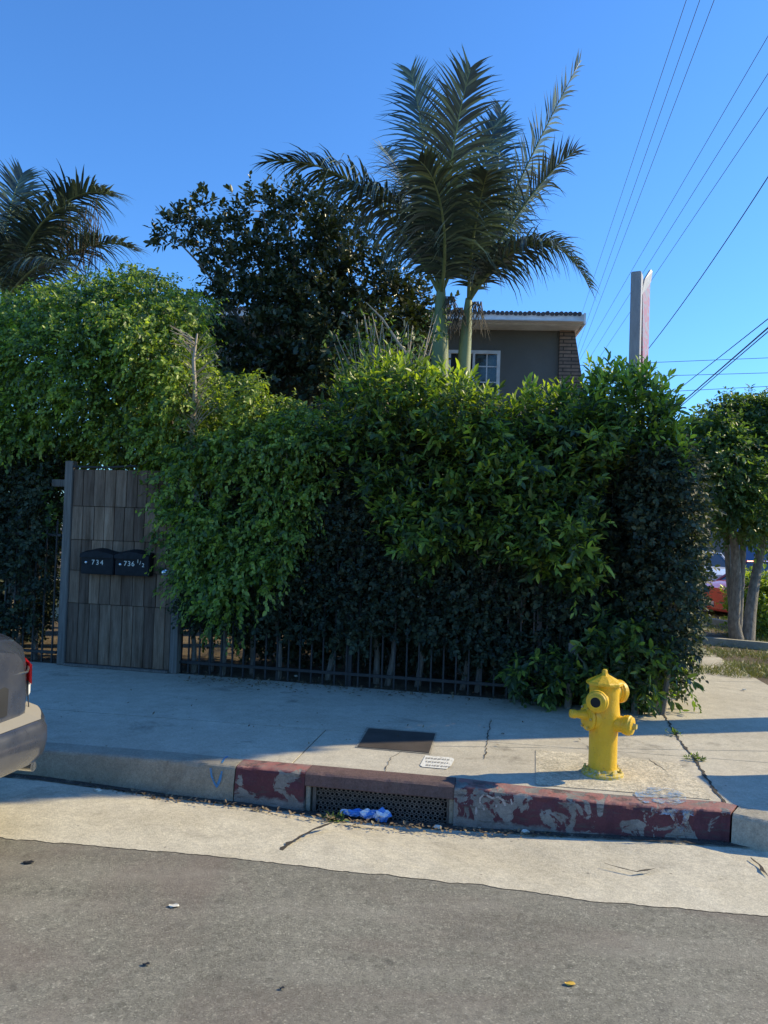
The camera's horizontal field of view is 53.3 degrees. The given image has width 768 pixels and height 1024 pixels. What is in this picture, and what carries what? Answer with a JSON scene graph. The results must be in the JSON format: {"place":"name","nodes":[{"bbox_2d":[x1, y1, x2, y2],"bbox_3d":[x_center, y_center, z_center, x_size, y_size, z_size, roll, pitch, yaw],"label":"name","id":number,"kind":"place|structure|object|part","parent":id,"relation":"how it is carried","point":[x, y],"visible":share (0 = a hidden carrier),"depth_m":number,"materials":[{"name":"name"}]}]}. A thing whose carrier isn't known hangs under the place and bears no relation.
{"place":"outdoors","nodes":[
{"label":"outdoors","id":0,"kind":"place"},
{"bbox_2d":[20,552,620,707],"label":"yard","id":1,"kind":"structure","parent":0,"point":[259,673],"depth_m":8.53,"materials":[{"name":"soil"}]},
{"bbox_2d":[0,519,61,662],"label":"iron fence","id":2,"kind":"object","parent":1,"relation":"on","point":[41,651],"visible":0.64,"depth_m":8.60,"materials":[{"name":"black metal"}]},
{"bbox_2d":[0,438,64,659],"bbox_3d":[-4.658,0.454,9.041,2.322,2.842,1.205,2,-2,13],"label":"clipped hedge","id":3,"kind":"object","parent":1,"relation":"on","point":[31,545],"visible":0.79,"depth_m":8.62,"materials":[{"name":"green plant"}]},
{"bbox_2d":[29,467,64,560],"bbox_3d":[-3.812,0.024,8.810,0.506,1.102,0.721,3,-2,-36],"label":"climbing vine","id":4,"kind":"object","parent":3,"relation":"attached to","point":[50,507],"visible":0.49,"depth_m":8.67,"materials":[{"name":"green plant"}]},
{"bbox_2d":[0,155,151,593],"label":"palm tree","id":5,"kind":"object","parent":1,"relation":"on","point":[28,244],"visible":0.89,"depth_m":11.02,"materials":[{"name":"green plant"}]},
{"bbox_2d":[52,461,187,673],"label":"wooden gate","id":6,"kind":"structure","parent":1,"relation":"on","point":[118,622],"depth_m":8.37,"materials":[{"name":"grey wood"}]},
{"bbox_2d":[80,548,118,574],"bbox_3d":[-3.099,0.534,8.327,0.401,0.284,0.120,2,-2,12],"label":"mailbox","id":7,"kind":"object","parent":6,"relation":"attached to","point":[101,561],"visible":0.98,"depth_m":8.28,"materials":[{"name":"black metal"}]},
{"bbox_2d":[114,549,154,576],"bbox_3d":[-2.693,0.544,8.240,0.410,0.284,0.120,2,-2,12],"label":"mailbox","id":8,"kind":"object","parent":6,"relation":"attached to","point":[133,562],"visible":1,"depth_m":8.20,"materials":[{"name":"black metal"}]},
{"bbox_2d":[0,261,247,633],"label":"weeping fig tree","id":9,"kind":"object","parent":1,"relation":"on","point":[119,427],"visible":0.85,"depth_m":8.46,"materials":[{"name":"green plant"}]},
{"bbox_2d":[47,579,418,625],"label":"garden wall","id":10,"kind":"structure","parent":1,"relation":"on","point":[57,609],"depth_m":12.69,"materials":[{"name":"concrete"}]},
{"bbox_2d":[134,368,346,679],"bbox_3d":[-1.637,0.056,8.374,2.742,3.457,1.802,2,-2,13],"label":"weeping fig hedge","id":11,"kind":"object","parent":1,"relation":"on","point":[236,456],"visible":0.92,"depth_m":7.80,"materials":[{"name":"green plant"}]},
{"bbox_2d":[143,164,459,571],"bbox_3d":[-1.465,-1.885,12.267,5.388,7.560,2.840,2,-2,0],"label":"evergreen tree","id":12,"kind":"object","parent":1,"relation":"on","point":[302,359],"visible":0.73,"depth_m":12.16,"materials":[{"name":"green plant"}]},
{"bbox_2d":[134,306,585,605],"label":"grey house","id":13,"kind":"structure","parent":1,"relation":"on","point":[514,349],"depth_m":16.12,"materials":[{"name":"paint"}]},
{"bbox_2d":[448,350,500,397],"bbox_3d":[1.888,-2.913,16.166,1.107,1.000,0.080,2,-2,3],"label":"window","id":14,"kind":"structure","parent":13,"relation":"in","point":[488,360],"depth_m":16.16,"materials":[{"name":"white paint"}]},
{"bbox_2d":[321,298,451,656],"bbox_3d":[0.001,-0.444,9.561,1.643,4.606,1.469,2,-2,0],"label":"twiggy shrub","id":15,"kind":"object","parent":1,"relation":"on","point":[364,344],"visible":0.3,"depth_m":9.61,"materials":[{"name":"green plant"}]},
{"bbox_2d":[250,45,533,388],"bbox_3d":[0.494,-2.565,11.147,3.382,8.965,4.283,1,-2,33],"label":"palm tree","id":16,"kind":"object","parent":1,"relation":"on","point":[424,189],"visible":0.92,"depth_m":10.41,"materials":[{"name":"green plant"}]},
{"bbox_2d":[197,518,616,684],"bbox_3d":[0.132,0.988,8.862,6.263,2.348,1.502,2,-2,12],"label":"yard shrub","id":17,"kind":"object","parent":1,"relation":"on","point":[401,661],"visible":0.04,"depth_m":8.64,"materials":[{"name":"green plant"}]},
{"bbox_2d":[179,530,645,708],"bbox_3d":[0.176,0.999,7.770,4.898,1.630,0.076,2,-2,12],"label":"iron fence","id":18,"kind":"object","parent":1,"relation":"on","point":[348,673],"visible":0.16,"depth_m":7.83,"materials":[{"name":"black metal"}]},
{"bbox_2d":[182,671,652,715],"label":"leaf litter","id":19,"kind":"object","parent":1,"relation":"on","point":[411,692],"visible":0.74,"depth_m":7.73,"materials":[{"name":"brown plant"}]},
{"bbox_2d":[159,405,726,700],"bbox_3d":[0.305,0.428,8.117,6.325,3.283,1.546,2,-2,12],"label":"clipped hedge","id":20,"kind":"object","parent":1,"relation":"on","point":[377,600],"visible":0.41,"depth_m":7.62,"materials":[{"name":"green plant"}]},
{"bbox_2d":[413,49,600,570],"bbox_3d":[1.839,-2.262,11.023,2.455,8.450,3.981,1,-2,23],"label":"palm tree","id":21,"kind":"object","parent":1,"relation":"on","point":[511,245],"visible":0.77,"depth_m":10.81,"materials":[{"name":"green plant"}]},
{"bbox_2d":[311,339,709,692],"bbox_3d":[1.065,-0.030,7.787,4.035,3.778,2.342,2,-2,11],"label":"privet shrub","id":22,"kind":"object","parent":1,"relation":"on","point":[559,552],"visible":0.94,"depth_m":7.18,"materials":[{"name":"green plant"}]},
{"bbox_2d":[485,593,704,717],"bbox_3d":[1.995,1.403,7.127,1.961,1.331,1.244,2,-2,0],"label":"shrub","id":23,"kind":"object","parent":1,"relation":"on","point":[630,636],"visible":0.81,"depth_m":6.93,"materials":[{"name":"green plant"}]},
{"bbox_2d":[638,678,661,710],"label":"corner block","id":24,"kind":"structure","parent":1,"relation":"on","point":[657,704],"depth_m":7.17,"materials":[{"name":"concrete"}]},
{"bbox_2d":[0,838,767,1023],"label":"road","id":25,"kind":"structure","parent":0,"point":[86,931],"depth_m":3.16,"materials":[{"name":"grey asphalt"}]},
{"bbox_2d":[0,633,46,777],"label":"parked car","id":26,"kind":"object","parent":25,"relation":"on","point":[23,732],"visible":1,"depth_m":4.16,"materials":[{"name":"grey metal"}]},
{"bbox_2d":[0,775,767,915],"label":"gutter","id":27,"kind":"object","parent":25,"relation":"on","point":[715,878],"visible":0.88,"depth_m":4.25,"materials":[{"name":"concrete"}]},
{"bbox_2d":[12,742,243,800],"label":"kerb","id":28,"kind":"structure","parent":27,"relation":"on","point":[177,773],"depth_m":5.18,"materials":[{"name":"concrete"}]},
{"bbox_2d":[209,756,227,787],"bbox_3d":[-1.109,1.747,5.144,0.094,0.150,0.217,2,-2,0],"label":"blue graffiti","id":29,"kind":"object","parent":28,"relation":"on","point":[218,782],"visible":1,"depth_m":5.05,"materials":[{"name":"blue paint"}]},
{"bbox_2d":[234,759,310,810],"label":"red kerb","id":30,"kind":"structure","parent":27,"relation":"on","point":[274,784],"depth_m":5.00,"materials":[{"name":"paint"}]},
{"bbox_2d":[280,822,333,850],"bbox_3d":[-0.472,1.832,4.286,0.085,0.001,0.652,1,-2,27],"label":"gutter crack","id":31,"kind":"object","parent":27,"relation":"on","point":[282,848],"visible":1,"depth_m":4.32,"materials":[{"name":"brown"}]},
{"bbox_2d":[321,810,348,822],"bbox_3d":[-0.311,1.933,4.798,0.155,0.140,0.165,3,-2,-23],"label":"weed","id":32,"kind":"object","parent":27,"relation":"on","point":[336,816],"visible":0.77,"depth_m":4.78,"materials":[{"name":"green plant"}]},
{"bbox_2d":[89,782,585,837],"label":"leaf litter","id":33,"kind":"object","parent":27,"relation":"on","point":[357,820],"visible":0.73,"depth_m":4.69,"materials":[{"name":"brown plant"}]},
{"bbox_2d":[340,807,391,821],"bbox_3d":[-0.115,1.910,4.851,0.342,0.097,0.090,2,-2,12],"label":"plastic bag","id":34,"kind":"object","parent":27,"relation":"on","point":[381,814],"visible":0.96,"depth_m":4.82,"materials":[{"name":"blue plastic"}]},
{"bbox_2d":[6,773,750,847],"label":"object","id":35,"kind":"structure","parent":27,"relation":"on","point":[668,839],"depth_m":4.80,"materials":[{"name":"brown"}]},
{"bbox_2d":[305,765,455,824],"bbox_3d":[-0.011,1.870,5.046,0.965,0.324,0.350,2,-2,10],"label":"storm drain","id":36,"kind":"object","parent":27,"relation":"in","point":[406,796],"visible":0.88,"depth_m":4.93,"materials":[{"name":"black metal"}]},
{"bbox_2d":[453,778,736,841],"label":"red kerb","id":37,"kind":"structure","parent":27,"relation":"on","point":[530,808],"depth_m":4.62,"materials":[{"name":"paint"}]},
{"bbox_2d":[475,794,512,814],"bbox_3d":[0.713,1.826,4.706,0.304,0.160,0.001,1,-2,14],"label":"white graffiti","id":38,"kind":"object","parent":37,"relation":"attached to","point":[501,799],"visible":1,"depth_m":4.72,"materials":[{"name":"grey paint"}]},
{"bbox_2d":[635,787,693,832],"bbox_3d":[1.704,1.818,4.694,0.331,0.144,0.394,2,-2,0],"label":"faded blue graffiti","id":39,"kind":"object","parent":37,"relation":"on","point":[686,814],"visible":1,"depth_m":4.63,"materials":[{"name":"paint"}]},
{"bbox_2d":[605,863,653,871],"bbox_3d":[1.300,1.876,4.029,0.265,0.001,0.077,2,-2,10],"label":"gutter crack","id":40,"kind":"object","parent":27,"relation":"on","point":[633,870],"visible":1,"depth_m":4.02,"materials":[{"name":"brown"}]},
{"bbox_2d":[731,806,767,851],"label":"kerb","id":41,"kind":"structure","parent":27,"relation":"on","point":[749,827],"depth_m":4.42,"materials":[{"name":"concrete"}]},
{"bbox_2d":[750,857,767,875],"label":"gutter crack","id":42,"kind":"object","parent":27,"relation":"on","point":[762,869],"visible":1,"depth_m":4.09,"materials":[{"name":"brown"}]},
{"bbox_2d":[565,981,574,985],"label":"fallen leaf","id":43,"kind":"object","parent":25,"relation":"on","point":[568,983],"visible":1,"depth_m":2.95,"materials":[{"name":"yellow plant"}]},
{"bbox_2d":[700,551,724,581],"bbox_3d":[9.213,1.902,22.732,1.900,1.520,4.885,2,-2,7],"label":"parked car","id":44,"kind":"object","parent":25,"relation":"on","point":[715,559],"visible":0.03,"depth_m":21.84,"materials":[{"name":"white paint"}]},
{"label":"windows","id":45,"kind":"part","parent":44,"relation":"part of","materials":[{"name":"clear glass"}]},
{"bbox_2d":[704,560,767,612],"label":"parked car","id":46,"kind":"object","parent":25,"relation":"on","point":[716,593],"visible":0.22,"depth_m":17.05,"materials":[{"name":"red paint"}]},
{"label":"windows","id":47,"kind":"part","parent":46,"relation":"part of","materials":[{"name":"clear glass"}]},
{"bbox_2d":[0,525,767,916],"bbox_3d":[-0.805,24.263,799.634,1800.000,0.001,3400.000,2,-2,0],"label":"ground","id":48,"kind":"structure","parent":0,"point":[392,875],"depth_m":4.34,"materials":[{"name":"grey asphalt"}]},
{"bbox_2d":[0,0,767,518],"label":"sky","id":49,"kind":"structure","parent":0,"point":[155,100],"materials":[{"name":"blue"}]},
{"bbox_2d":[26,648,767,811],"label":"sidewalk","id":50,"kind":"structure","parent":0,"point":[725,732],"depth_m":6.29,"materials":[{"name":"concrete"}]},
{"bbox_2d":[80,686,642,745],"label":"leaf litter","id":51,"kind":"object","parent":50,"relation":"on","point":[321,724],"visible":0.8,"depth_m":6.25,"materials":[{"name":"brown plant"}]},
{"bbox_2d":[356,727,436,753],"bbox_3d":[0.097,1.733,5.833,0.571,0.004,0.626,2,-2,9],"label":"utility cover","id":52,"kind":"object","parent":50,"relation":"on","point":[398,740],"visible":1,"depth_m":5.80,"materials":[{"name":"metal"}]},
{"bbox_2d":[420,755,453,768],"bbox_3d":[0.371,1.728,5.294,0.211,0.002,0.281,2,-2,12],"label":"painted marker","id":53,"kind":"object","parent":50,"relation":"on","point":[437,762],"visible":1,"depth_m":5.29,"materials":[{"name":"white paint"}]},
{"bbox_2d":[484,720,491,757],"bbox_3d":[0.815,1.764,6.002,0.027,0.001,1.230,2,-2,10],"label":"sidewalk crack","id":54,"kind":"object","parent":50,"relation":"on","point":[487,740],"visible":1,"depth_m":5.95,"materials":[{"name":"brown"}]},
{"bbox_2d":[536,750,710,798],"bbox_3d":[1.565,1.767,5.197,1.072,0.001,0.825,2,-2,10],"label":"sidewalk patch","id":55,"kind":"object","parent":50,"relation":"on","point":[558,768],"visible":0.95,"depth_m":5.10,"materials":[{"name":"concrete"}]},
{"bbox_2d":[569,669,637,780],"bbox_3d":[1.453,1.413,5.128,0.437,0.704,0.345,2,-2,0],"label":"fire hydrant","id":56,"kind":"object","parent":55,"relation":"on","point":[603,722],"visible":1,"depth_m":5.07,"materials":[{"name":"yellow metal"}]},
{"bbox_2d":[554,422,717,714],"bbox_3d":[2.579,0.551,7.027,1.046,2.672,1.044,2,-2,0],"label":"clipped hedge","id":57,"kind":"object","parent":50,"relation":"on","point":[677,588],"visible":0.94,"depth_m":6.84,"materials":[{"name":"green plant"}]},
{"bbox_2d":[629,270,652,412],"bbox_3d":[4.367,-1.111,13.245,0.238,6.429,0.793,1,-2,32],"label":"pylon sign","id":58,"kind":"object","parent":50,"relation":"on","point":[639,316],"visible":0.43,"depth_m":13.00,"materials":[{"name":"metal"}]},
{"bbox_2d":[665,727,681,736],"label":"weed","id":59,"kind":"object","parent":50,"relation":"on","point":[673,731],"visible":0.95,"depth_m":6.25,"materials":[{"name":"green plant"}]},
{"bbox_2d":[664,715,725,802],"bbox_3d":[2.305,1.808,5.813,0.045,0.001,2.550,2,-2,12],"label":"sidewalk crack","id":60,"kind":"object","parent":50,"relation":"on","point":[705,776],"visible":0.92,"depth_m":5.30,"materials":[{"name":"brown"}]},
{"bbox_2d":[684,751,706,760],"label":"weed","id":61,"kind":"object","parent":50,"relation":"on","point":[697,756],"visible":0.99,"depth_m":5.56,"materials":[{"name":"green plant"}]},
{"bbox_2d":[582,0,686,311],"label":"power line","id":62,"kind":"object","parent":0,"point":[647,116],"visible":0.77,"depth_m":27.09,"materials":[{"name":"grey"}]},
{"bbox_2d":[577,0,699,348],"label":"power line","id":63,"kind":"object","parent":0,"point":[648,145],"visible":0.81,"depth_m":29.33,"materials":[{"name":"grey"}]},
{"bbox_2d":[580,1,713,352],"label":"power line","id":64,"kind":"object","parent":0,"point":[657,149],"visible":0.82,"depth_m":29.52,"materials":[{"name":"grey metal"}]},
{"bbox_2d":[580,358,758,365],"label":"power line","id":65,"kind":"object","parent":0,"point":[695,360],"visible":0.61,"depth_m":40.95,"materials":[{"name":"grey"}]},
{"bbox_2d":[579,36,767,360],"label":"power line","id":66,"kind":"object","parent":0,"point":[687,174],"visible":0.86,"depth_m":29.93,"materials":[{"name":"grey"}]},
{"bbox_2d":[583,74,767,367],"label":"power line","id":67,"kind":"object","parent":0,"point":[694,190],"visible":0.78,"depth_m":28.93,"materials":[{"name":"grey metal"}]},
{"bbox_2d":[584,107,767,379],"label":"power line","id":68,"kind":"object","parent":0,"point":[700,207],"visible":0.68,"depth_m":28.24,"materials":[{"name":"grey metal"}]},
{"bbox_2d":[607,177,767,395],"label":"power line","id":69,"kind":"object","parent":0,"point":[713,259],"visible":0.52,"depth_m":16.96,"materials":[{"name":"black metal"}]},
{"bbox_2d":[666,373,755,375],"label":"power line","id":70,"kind":"object","parent":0,"point":[715,374],"visible":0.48,"depth_m":40.81,"materials":[{"name":"grey"}]},
{"bbox_2d":[664,386,767,391],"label":"power line","id":71,"kind":"object","parent":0,"point":[722,388],"visible":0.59,"depth_m":41.16,"materials":[{"name":"grey"}]},
{"bbox_2d":[672,319,767,394],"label":"power line","id":72,"kind":"object","parent":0,"point":[726,351],"visible":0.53,"depth_m":16.93,"materials":[{"name":"black"}]},
{"bbox_2d":[681,331,767,405],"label":"power line","id":73,"kind":"object","parent":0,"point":[728,365],"visible":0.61,"depth_m":17.04,"materials":[{"name":"black rubber"}]},
{"bbox_2d":[684,327,767,400],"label":"power line","id":74,"kind":"object","parent":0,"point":[761,333],"visible":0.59,"depth_m":16.83,"materials":[{"name":"black"}]},
{"bbox_2d":[696,610,767,684],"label":"verge","id":75,"kind":"structure","parent":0,"point":[751,659],"depth_m":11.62,"materials":[{"name":"green plant"}]},
{"bbox_2d":[705,618,727,626],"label":"verge kerb","id":76,"kind":"structure","parent":75,"relation":"on","point":[717,621],"depth_m":14.96,"materials":[{"name":"concrete"}]},
{"bbox_2d":[678,384,767,640],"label":"street tree","id":77,"kind":"object","parent":75,"relation":"on","point":[737,426],"visible":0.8,"depth_m":11.82,"materials":[{"name":"green plant"}]},
{"bbox_2d":[702,636,767,649],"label":"verge kerb","id":78,"kind":"structure","parent":75,"relation":"on","point":[748,644],"depth_m":11.83,"materials":[{"name":"concrete"}]},
{"bbox_2d":[715,563,767,638],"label":"verge bush","id":79,"kind":"object","parent":75,"relation":"on","point":[762,620],"visible":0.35,"depth_m":13.06,"materials":[{"name":"green plant"}]},
{"bbox_2d":[705,527,767,560],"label":"shop building","id":80,"kind":"structure","parent":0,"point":[750,556],"depth_m":33.97,"materials":[{"name":"blue paint"}]}
]}

